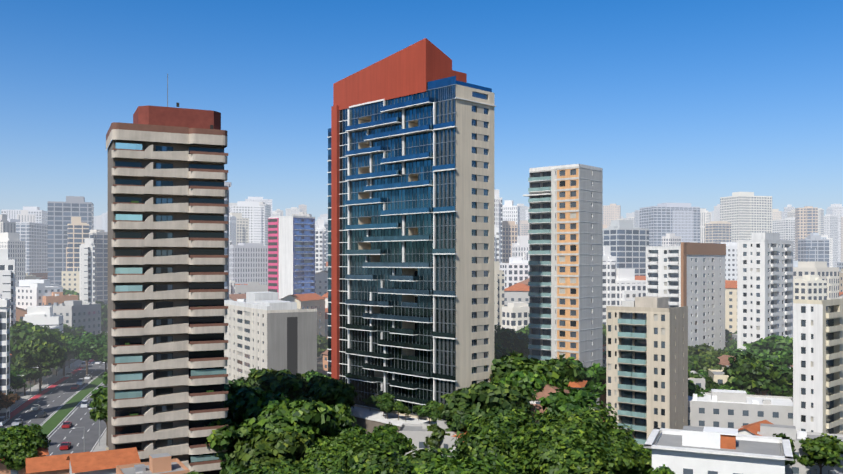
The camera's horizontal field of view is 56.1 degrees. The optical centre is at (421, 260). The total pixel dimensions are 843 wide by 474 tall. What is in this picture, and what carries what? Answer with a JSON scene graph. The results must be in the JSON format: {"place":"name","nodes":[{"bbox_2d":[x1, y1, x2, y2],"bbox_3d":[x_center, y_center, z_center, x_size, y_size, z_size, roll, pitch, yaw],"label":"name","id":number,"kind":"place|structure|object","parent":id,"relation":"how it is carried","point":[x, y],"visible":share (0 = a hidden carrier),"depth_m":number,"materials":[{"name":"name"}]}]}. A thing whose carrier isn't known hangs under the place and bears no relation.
{"place":"outdoors","nodes":[
{"label":"outdoors","id":0,"kind":"place"},
{"bbox_2d":[0,331,107,455],"bbox_3d":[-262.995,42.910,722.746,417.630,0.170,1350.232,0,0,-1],"label":"avenue road","id":1,"kind":"structure","parent":0,"point":[57,399],"depth_m":227.16,"materials":[{"name":"asphalt"}]},
{"bbox_2d":[0,392,19,409],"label":"tree","id":2,"kind":"object","parent":1,"relation":"on","point":[10,399],"visible":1,"depth_m":210.33,"materials":[{"name":"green plant"}]},
{"bbox_2d":[10,370,26,389],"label":"tree","id":3,"kind":"object","parent":1,"relation":"on","point":[17,382],"visible":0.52,"depth_m":233.23,"materials":[{"name":"green plant"}]},
{"bbox_2d":[0,423,50,470],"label":"canopy tree","id":4,"kind":"object","parent":1,"relation":"on","point":[19,446],"visible":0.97,"depth_m":143.58,"materials":[{"name":"green plant"}]},
{"bbox_2d":[10,364,41,394],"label":"tree","id":5,"kind":"object","parent":1,"relation":"on","point":[31,373],"visible":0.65,"depth_m":249.90,"materials":[{"name":"green plant"}]},
{"bbox_2d":[11,339,67,392],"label":"tree","id":6,"kind":"object","parent":1,"relation":"on","point":[44,354],"visible":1,"depth_m":252.20,"materials":[{"name":"green plant"}]},
{"bbox_2d":[0,361,100,449],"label":"cars","id":7,"kind":"object","parent":1,"relation":"on","point":[66,424],"visible":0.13,"depth_m":218.06,"materials":[{"name":"grey paint"}]},
{"bbox_2d":[55,332,78,375],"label":"tree","id":8,"kind":"object","parent":1,"relation":"on","point":[64,338],"visible":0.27,"depth_m":291.34,"materials":[{"name":"green plant"}]},
{"bbox_2d":[66,332,107,374],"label":"tree","id":9,"kind":"object","parent":1,"relation":"on","point":[82,347],"visible":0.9,"depth_m":285.87,"materials":[{"name":"green plant"}]},
{"bbox_2d":[89,391,107,445],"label":"tree","id":10,"kind":"object","parent":1,"relation":"on","point":[100,402],"visible":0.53,"depth_m":183.33,"materials":[{"name":"green plant"}]},
{"bbox_2d":[94,343,107,362],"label":"tree","id":11,"kind":"object","parent":1,"relation":"on","point":[102,352],"visible":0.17,"depth_m":277.38,"materials":[{"name":"green plant"}]},
{"bbox_2d":[95,301,107,330],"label":"tree","id":12,"kind":"object","parent":1,"relation":"on","point":[104,313],"visible":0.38,"depth_m":385.26,"materials":[{"name":"green plant"}]},
{"bbox_2d":[14,332,599,422],"bbox_3d":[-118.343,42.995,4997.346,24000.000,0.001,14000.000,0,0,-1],"label":"ground","id":13,"kind":"structure","parent":0,"point":[19,391],"depth_m":301.86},
{"bbox_2d":[0,294,10,420],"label":"block","id":14,"kind":"structure","parent":13,"relation":"on","point":[5,304],"depth_m":211.48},
{"bbox_2d":[0,249,15,325],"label":"block","id":15,"kind":"structure","parent":13,"relation":"on","point":[7,278],"depth_m":296.69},
{"bbox_2d":[0,214,15,232],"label":"tower","id":16,"kind":"structure","parent":13,"relation":"on","point":[6,225],"depth_m":549.82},
{"bbox_2d":[0,232,24,282],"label":"tower","id":17,"kind":"structure","parent":13,"relation":"on","point":[12,243],"depth_m":519.10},
{"bbox_2d":[1,206,47,223],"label":"block","id":18,"kind":"structure","parent":13,"relation":"on","point":[41,216],"depth_m":891.97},
{"bbox_2d":[17,210,34,222],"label":"tower","id":19,"kind":"structure","parent":13,"relation":"on","point":[24,216],"depth_m":781.73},
{"bbox_2d":[7,219,47,274],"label":"block","id":20,"kind":"structure","parent":13,"relation":"on","point":[34,236],"depth_m":700.76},
{"bbox_2d":[19,279,49,285],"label":"block","id":21,"kind":"structure","parent":13,"relation":"on","point":[26,282],"depth_m":417.62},
{"bbox_2d":[10,320,60,382],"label":"tree","id":22,"kind":"object","parent":13,"relation":"on","point":[20,333],"visible":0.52,"depth_m":274.55,"materials":[{"name":"green plant"}]},
{"bbox_2d":[23,306,62,332],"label":"block","id":23,"kind":"structure","parent":13,"relation":"on","point":[43,316],"depth_m":325.98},
{"bbox_2d":[48,196,93,286],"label":"block","id":24,"kind":"structure","parent":13,"relation":"on","point":[60,214],"depth_m":511.96,"materials":[{"name":"glass"}]},
{"bbox_2d":[63,324,86,335],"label":"tree","id":25,"kind":"object","parent":13,"relation":"on","point":[74,332],"visible":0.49,"depth_m":342.91,"materials":[{"name":"green plant"}]},
{"bbox_2d":[67,217,88,270],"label":"tower","id":26,"kind":"structure","parent":13,"relation":"on","point":[77,232],"depth_m":487.52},
{"bbox_2d":[79,238,94,303],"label":"block","id":27,"kind":"structure","parent":13,"relation":"on","point":[87,272],"depth_m":413.62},
{"bbox_2d":[0,447,189,473],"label":"tiled houses","id":28,"kind":"structure","parent":13,"relation":"on","point":[121,461],"depth_m":123.40,"materials":[{"name":"orange tile"}]},
{"bbox_2d":[89,230,107,304],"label":"tower","id":29,"kind":"structure","parent":13,"relation":"on","point":[100,237],"depth_m":504.60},
{"bbox_2d":[106,74,227,473],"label":"tower","id":30,"kind":"structure","parent":13,"relation":"on","point":[167,291],"depth_m":142.37,"materials":[{"name":"grey concrete"}]},
{"bbox_2d":[224,181,230,299],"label":"block","id":31,"kind":"structure","parent":13,"relation":"on","point":[226,233],"depth_m":298.54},
{"bbox_2d":[220,452,236,473],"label":"tree","id":32,"kind":"object","parent":13,"relation":"on","point":[226,467],"visible":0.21,"depth_m":136.79,"materials":[{"name":"green plant"}]},
{"bbox_2d":[200,417,260,460],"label":"tree","id":33,"kind":"object","parent":13,"relation":"on","point":[225,438],"visible":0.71,"depth_m":145.78,"materials":[{"name":"green plant"}]},
{"bbox_2d":[229,215,235,244],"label":"tower","id":34,"kind":"structure","parent":13,"relation":"on","point":[232,228],"depth_m":741.06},
{"bbox_2d":[229,213,248,244],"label":"tower","id":35,"kind":"structure","parent":13,"relation":"on","point":[242,230],"depth_m":804.20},
{"bbox_2d":[230,201,264,245],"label":"block","id":36,"kind":"structure","parent":13,"relation":"on","point":[253,212],"depth_m":895.96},
{"bbox_2d":[229,243,267,284],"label":"block","id":37,"kind":"structure","parent":13,"relation":"on","point":[248,262],"depth_m":466.88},
{"bbox_2d":[224,383,278,421],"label":"tree","id":38,"kind":"object","parent":13,"relation":"on","point":[232,389],"visible":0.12,"depth_m":169.10,"materials":[{"name":"green plant"}]},
{"bbox_2d":[259,202,270,245],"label":"tower","id":39,"kind":"structure","parent":13,"relation":"on","point":[267,210],"depth_m":1017.45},
{"bbox_2d":[232,388,300,423],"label":"tree","id":40,"kind":"object","parent":13,"relation":"on","point":[252,404],"visible":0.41,"depth_m":159.13,"materials":[{"name":"green plant"}]},
{"bbox_2d":[224,292,316,380],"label":"building","id":41,"kind":"structure","parent":13,"relation":"on","point":[268,330],"depth_m":260.20,"materials":[{"name":"beige concrete"}]},
{"bbox_2d":[229,431,314,468],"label":"tree","id":42,"kind":"object","parent":13,"relation":"on","point":[272,449],"visible":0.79,"depth_m":129.94,"materials":[{"name":"green plant"}]},
{"bbox_2d":[246,368,307,399],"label":"tree","id":43,"kind":"object","parent":13,"relation":"on","point":[286,383],"visible":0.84,"depth_m":197.12,"materials":[{"name":"green plant"}]},
{"bbox_2d":[268,216,314,299],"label":"building","id":44,"kind":"structure","parent":13,"relation":"on","point":[291,255],"depth_m":403.17,"materials":[{"name":"white paint"}]},
{"bbox_2d":[241,453,344,473],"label":"canopy tree","id":45,"kind":"object","parent":13,"relation":"on","point":[323,466],"visible":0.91,"depth_m":107.14,"materials":[{"name":"green plant"}]},
{"bbox_2d":[257,399,339,445],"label":"tree","id":46,"kind":"object","parent":13,"relation":"on","point":[310,419],"visible":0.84,"depth_m":144.01,"materials":[{"name":"green plant"}]},
{"bbox_2d":[315,220,325,273],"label":"block","id":47,"kind":"structure","parent":13,"relation":"on","point":[320,247],"depth_m":517.43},
{"bbox_2d":[317,337,327,356],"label":"tree","id":48,"kind":"object","parent":13,"relation":"on","point":[322,345],"visible":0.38,"depth_m":313.28,"materials":[{"name":"green plant"}]},
{"bbox_2d":[302,441,349,468],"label":"canopy tree","id":49,"kind":"object","parent":13,"relation":"on","point":[324,448],"visible":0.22,"depth_m":122.75,"materials":[{"name":"green plant"}]},
{"bbox_2d":[305,375,357,408],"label":"tree","id":50,"kind":"object","parent":13,"relation":"on","point":[325,390],"visible":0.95,"depth_m":194.25,"materials":[{"name":"green plant"}]},
{"bbox_2d":[314,428,359,453],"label":"canopy tree","id":51,"kind":"object","parent":13,"relation":"on","point":[340,438],"visible":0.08,"depth_m":144.79,"materials":[{"name":"green plant"}]},
{"bbox_2d":[329,403,356,431],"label":"tree","id":52,"kind":"object","parent":13,"relation":"on","point":[346,419],"visible":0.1,"depth_m":155.47,"materials":[{"name":"green plant"}]},
{"bbox_2d":[325,468,396,473],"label":"canopy tree","id":53,"kind":"object","parent":13,"relation":"on","point":[350,471],"visible":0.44,"depth_m":94.57,"materials":[{"name":"green plant"}]},
{"bbox_2d":[341,422,416,455],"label":"canopy tree","id":54,"kind":"object","parent":13,"relation":"on","point":[387,434],"visible":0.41,"depth_m":146.55,"materials":[{"name":"green plant"}]},
{"bbox_2d":[351,406,436,433],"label":"tower podium","id":55,"kind":"object","parent":13,"relation":"on","point":[367,419],"visible":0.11,"depth_m":194.00,"materials":[{"name":"white paint"}]},
{"bbox_2d":[376,392,394,416],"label":"tree","id":56,"kind":"object","parent":55,"relation":"on","point":[384,398],"visible":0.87,"depth_m":195.18,"materials":[{"name":"green plant"}]},
{"bbox_2d":[425,400,443,414],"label":"tree","id":57,"kind":"object","parent":55,"relation":"on","point":[432,405],"visible":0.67,"depth_m":181.94,"materials":[{"name":"green plant"}]},
{"bbox_2d":[336,441,458,473],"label":"canopy tree","id":58,"kind":"object","parent":13,"relation":"on","point":[365,457],"visible":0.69,"depth_m":98.71,"materials":[{"name":"green plant"}]},
{"bbox_2d":[327,38,495,421],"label":"tower","id":59,"kind":"structure","parent":13,"relation":"on","point":[410,231],"depth_m":195.71,"materials":[{"name":"glass"}]},
{"bbox_2d":[0,182,842,220],"bbox_3d":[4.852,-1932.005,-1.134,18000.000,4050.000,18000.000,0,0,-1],"label":"horizon haze ring","id":60,"kind":"object","parent":13,"relation":"on","point":[19,196],"visible":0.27,"depth_m":8343.08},
{"bbox_2d":[10,262,842,456],"bbox_3d":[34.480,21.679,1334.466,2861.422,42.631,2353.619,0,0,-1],"label":"buildings","id":61,"kind":"structure","parent":13,"relation":"on","point":[73,309],"depth_m":352.62,"materials":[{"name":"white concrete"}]},
{"bbox_2d":[423,424,449,448],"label":"tree","id":62,"kind":"object","parent":13,"relation":"on","point":[437,434],"visible":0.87,"depth_m":163.65,"materials":[{"name":"green plant"}]},
{"bbox_2d":[411,455,515,473],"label":"canopy tree","id":63,"kind":"object","parent":13,"relation":"on","point":[439,465],"visible":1,"depth_m":90.05,"materials":[{"name":"green plant"}]},
{"bbox_2d":[444,404,518,431],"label":"tree","id":64,"kind":"object","parent":13,"relation":"on","point":[454,425],"visible":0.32,"depth_m":163.38,"materials":[{"name":"green plant"}]},
{"bbox_2d":[435,381,537,425],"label":"tree","id":65,"kind":"object","parent":13,"relation":"on","point":[464,401],"visible":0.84,"depth_m":166.06,"materials":[{"name":"green plant"}]},
{"bbox_2d":[494,224,498,260],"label":"block","id":66,"kind":"structure","parent":13,"relation":"on","point":[496,243],"depth_m":450.48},
{"bbox_2d":[494,189,501,262],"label":"block","id":67,"kind":"structure","parent":13,"relation":"on","point":[497,211],"depth_m":521.92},
{"bbox_2d":[494,261,503,331],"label":"block","id":68,"kind":"structure","parent":13,"relation":"on","point":[498,288],"depth_m":330.30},
{"bbox_2d":[494,343,512,358],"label":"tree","id":69,"kind":"object","parent":13,"relation":"on","point":[500,350],"visible":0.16,"depth_m":244.08,"materials":[{"name":"green plant"}]},
{"bbox_2d":[489,358,524,381],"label":"tree","id":70,"kind":"object","parent":13,"relation":"on","point":[498,366],"visible":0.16,"depth_m":193.38,"materials":[{"name":"green plant"}]},
{"bbox_2d":[502,221,517,262],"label":"tower","id":71,"kind":"structure","parent":13,"relation":"on","point":[509,232],"depth_m":537.51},
{"bbox_2d":[502,200,519,235],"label":"block","id":72,"kind":"structure","parent":13,"relation":"on","point":[510,212],"depth_m":641.34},
{"bbox_2d":[494,325,528,357],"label":"building","id":73,"kind":"structure","parent":13,"relation":"on","point":[508,338],"depth_m":262.43,"materials":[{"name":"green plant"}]},
{"bbox_2d":[500,257,528,288],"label":"block","id":74,"kind":"structure","parent":13,"relation":"on","point":[515,270],"depth_m":380.28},
{"bbox_2d":[502,302,528,331],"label":"block","id":75,"kind":"structure","parent":13,"relation":"on","point":[515,317],"depth_m":299.74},
{"bbox_2d":[512,236,528,259],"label":"block","id":76,"kind":"structure","parent":13,"relation":"on","point":[520,247],"depth_m":420.75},
{"bbox_2d":[491,371,561,393],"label":"tree","id":77,"kind":"object","parent":13,"relation":"on","point":[530,381],"visible":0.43,"depth_m":181.74,"materials":[{"name":"green plant"}]},
{"bbox_2d":[493,351,572,391],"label":"tree","id":78,"kind":"object","parent":13,"relation":"on","point":[534,367],"visible":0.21,"depth_m":194.41,"materials":[{"name":"green plant"}]},
{"bbox_2d":[450,401,646,473],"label":"canopy tree","id":79,"kind":"object","parent":13,"relation":"on","point":[583,440],"visible":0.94,"depth_m":116.56,"materials":[{"name":"green plant"}]},
{"bbox_2d":[537,359,582,384],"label":"tree","id":80,"kind":"object","parent":13,"relation":"on","point":[568,367],"visible":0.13,"depth_m":197.42,"materials":[{"name":"green plant"}]},
{"bbox_2d":[523,164,602,404],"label":"tower","id":81,"kind":"structure","parent":13,"relation":"on","point":[565,261],"depth_m":230.24,"materials":[{"name":"white concrete"}]},
{"bbox_2d":[538,387,600,415],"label":"tree","id":82,"kind":"object","parent":13,"relation":"on","point":[561,400],"visible":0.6,"depth_m":167.00,"materials":[{"name":"green plant"}]},
{"bbox_2d":[564,357,605,395],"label":"tree","id":83,"kind":"object","parent":13,"relation":"on","point":[594,375],"visible":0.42,"depth_m":208.33,"materials":[{"name":"green plant"}]},
{"bbox_2d":[603,246,615,324],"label":"block","id":84,"kind":"structure","parent":13,"relation":"on","point":[609,260],"depth_m":330.08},
{"bbox_2d":[603,204,620,227],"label":"tower","id":85,"kind":"structure","parent":13,"relation":"on","point":[611,212],"depth_m":1350.97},
{"bbox_2d":[603,220,648,275],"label":"block","id":86,"kind":"structure","parent":13,"relation":"on","point":[626,241],"depth_m":422.67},
{"bbox_2d":[615,269,645,305],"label":"block","id":87,"kind":"structure","parent":13,"relation":"on","point":[628,286],"depth_m":330.78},
{"bbox_2d":[615,436,651,473],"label":"canopy tree","id":88,"kind":"object","parent":13,"relation":"on","point":[646,452],"visible":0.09,"depth_m":131.55,"materials":[{"name":"green plant"}]},
{"bbox_2d":[606,296,687,448],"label":"block","id":89,"kind":"structure","parent":13,"relation":"on","point":[646,365],"depth_m":179.97,"materials":[{"name":"beige concrete"}]},
{"bbox_2d":[644,464,674,473],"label":"canopy tree","id":90,"kind":"object","parent":13,"relation":"on","point":[665,470],"visible":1,"depth_m":100.42,"materials":[{"name":"green plant"}]},
{"bbox_2d":[640,203,699,245],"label":"block","id":91,"kind":"structure","parent":13,"relation":"on","point":[660,220],"depth_m":805.36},
{"bbox_2d":[662,233,680,245],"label":"tower","id":92,"kind":"structure","parent":13,"relation":"on","point":[670,239],"depth_m":693.03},
{"bbox_2d":[646,242,725,351],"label":"block","id":93,"kind":"structure","parent":13,"relation":"on","point":[691,276],"depth_m":291.69,"materials":[{"name":"white paint"}]},
{"bbox_2d":[700,208,710,242],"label":"tower","id":94,"kind":"structure","parent":13,"relation":"on","point":[705,215],"depth_m":856.03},
{"bbox_2d":[691,372,720,388],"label":"tree","id":95,"kind":"object","parent":13,"relation":"on","point":[709,382],"visible":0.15,"depth_m":209.31,"materials":[{"name":"green plant"}]},
{"bbox_2d":[688,343,725,357],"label":"tree","id":96,"kind":"object","parent":13,"relation":"on","point":[702,349],"visible":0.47,"depth_m":253.92,"materials":[{"name":"green plant"}]},
{"bbox_2d":[695,353,722,371],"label":"tree","id":97,"kind":"object","parent":13,"relation":"on","point":[704,362],"visible":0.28,"depth_m":239.51,"materials":[{"name":"green plant"}]},
{"bbox_2d":[705,221,730,243],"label":"tower","id":98,"kind":"structure","parent":13,"relation":"on","point":[718,232],"depth_m":847.27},
{"bbox_2d":[721,242,736,280],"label":"block","id":99,"kind":"structure","parent":13,"relation":"on","point":[731,262],"depth_m":483.08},
{"bbox_2d":[720,192,771,241],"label":"block","id":100,"kind":"structure","parent":13,"relation":"on","point":[745,214],"depth_m":908.67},
{"bbox_2d":[725,348,766,359],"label":"tree","id":101,"kind":"object","parent":13,"relation":"on","point":[738,351],"visible":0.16,"depth_m":246.50,"materials":[{"name":"green plant"}]},
{"bbox_2d":[721,352,792,394],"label":"tree","id":102,"kind":"object","parent":13,"relation":"on","point":[743,372],"visible":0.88,"depth_m":207.23,"materials":[{"name":"green plant"}]},
{"bbox_2d":[737,232,792,350],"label":"block","id":103,"kind":"structure","parent":13,"relation":"on","point":[764,284],"depth_m":282.00,"materials":[{"name":"white paint"}]},
{"bbox_2d":[688,389,842,473],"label":"building","id":104,"kind":"structure","parent":13,"relation":"on","point":[732,409],"depth_m":184.07,"materials":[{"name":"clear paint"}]},
{"bbox_2d":[743,334,792,355],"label":"tree","id":105,"kind":"object","parent":13,"relation":"on","point":[768,345],"visible":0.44,"depth_m":253.04,"materials":[{"name":"green plant"}]},
{"bbox_2d":[754,359,792,396],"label":"tree","id":106,"kind":"object","parent":13,"relation":"on","point":[763,383],"visible":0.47,"depth_m":205.46,"materials":[{"name":"green plant"}]},
{"bbox_2d":[760,350,792,365],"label":"tree","id":107,"kind":"object","parent":13,"relation":"on","point":[782,356],"visible":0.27,"depth_m":226.59,"materials":[{"name":"green plant"}]},
{"bbox_2d":[772,217,794,260],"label":"block","id":108,"kind":"structure","parent":13,"relation":"on","point":[785,228],"depth_m":1007.80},
{"bbox_2d":[773,433,798,465],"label":"tree","id":109,"kind":"object","parent":13,"relation":"on","point":[795,456],"visible":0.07,"depth_m":147.79,"materials":[{"name":"green plant"}]},
{"bbox_2d":[795,206,817,260],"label":"tower","id":110,"kind":"structure","parent":13,"relation":"on","point":[806,220],"depth_m":784.48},
{"bbox_2d":[793,275,826,299],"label":"block","id":111,"kind":"structure","parent":13,"relation":"on","point":[810,287],"depth_m":303.60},
{"bbox_2d":[798,235,828,266],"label":"block","id":112,"kind":"structure","parent":13,"relation":"on","point":[813,247],"depth_m":606.50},
{"bbox_2d":[793,261,838,299],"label":"block","id":113,"kind":"structure","parent":13,"relation":"on","point":[823,271],"depth_m":334.44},
{"bbox_2d":[793,298,842,434],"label":"block","id":114,"kind":"structure","parent":13,"relation":"on","point":[817,366],"depth_m":173.82,"materials":[{"name":"white paint"}]},
{"bbox_2d":[797,433,842,473],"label":"tree","id":115,"kind":"object","parent":13,"relation":"on","point":[825,449],"visible":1,"depth_m":148.09,"materials":[{"name":"green plant"}]},
{"bbox_2d":[818,208,823,234],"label":"tower","id":116,"kind":"structure","parent":13,"relation":"on","point":[820,221],"depth_m":1220.74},
{"bbox_2d":[824,214,837,266],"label":"tower","id":117,"kind":"structure","parent":13,"relation":"on","point":[830,225],"depth_m":1416.19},
{"bbox_2d":[828,204,842,261],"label":"tower","id":118,"kind":"structure","parent":13,"relation":"on","point":[837,209],"depth_m":1459.61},
{"bbox_2d":[0,0,842,190],"label":"sky","id":119,"kind":"structure","parent":0,"point":[651,94],"materials":[{"name":"blue"}]},
{"bbox_2d":[644,426,793,473],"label":"flat building","id":120,"kind":"structure","parent":0,"point":[699,450],"depth_m":110.04,"materials":[{"name":"white paint"}]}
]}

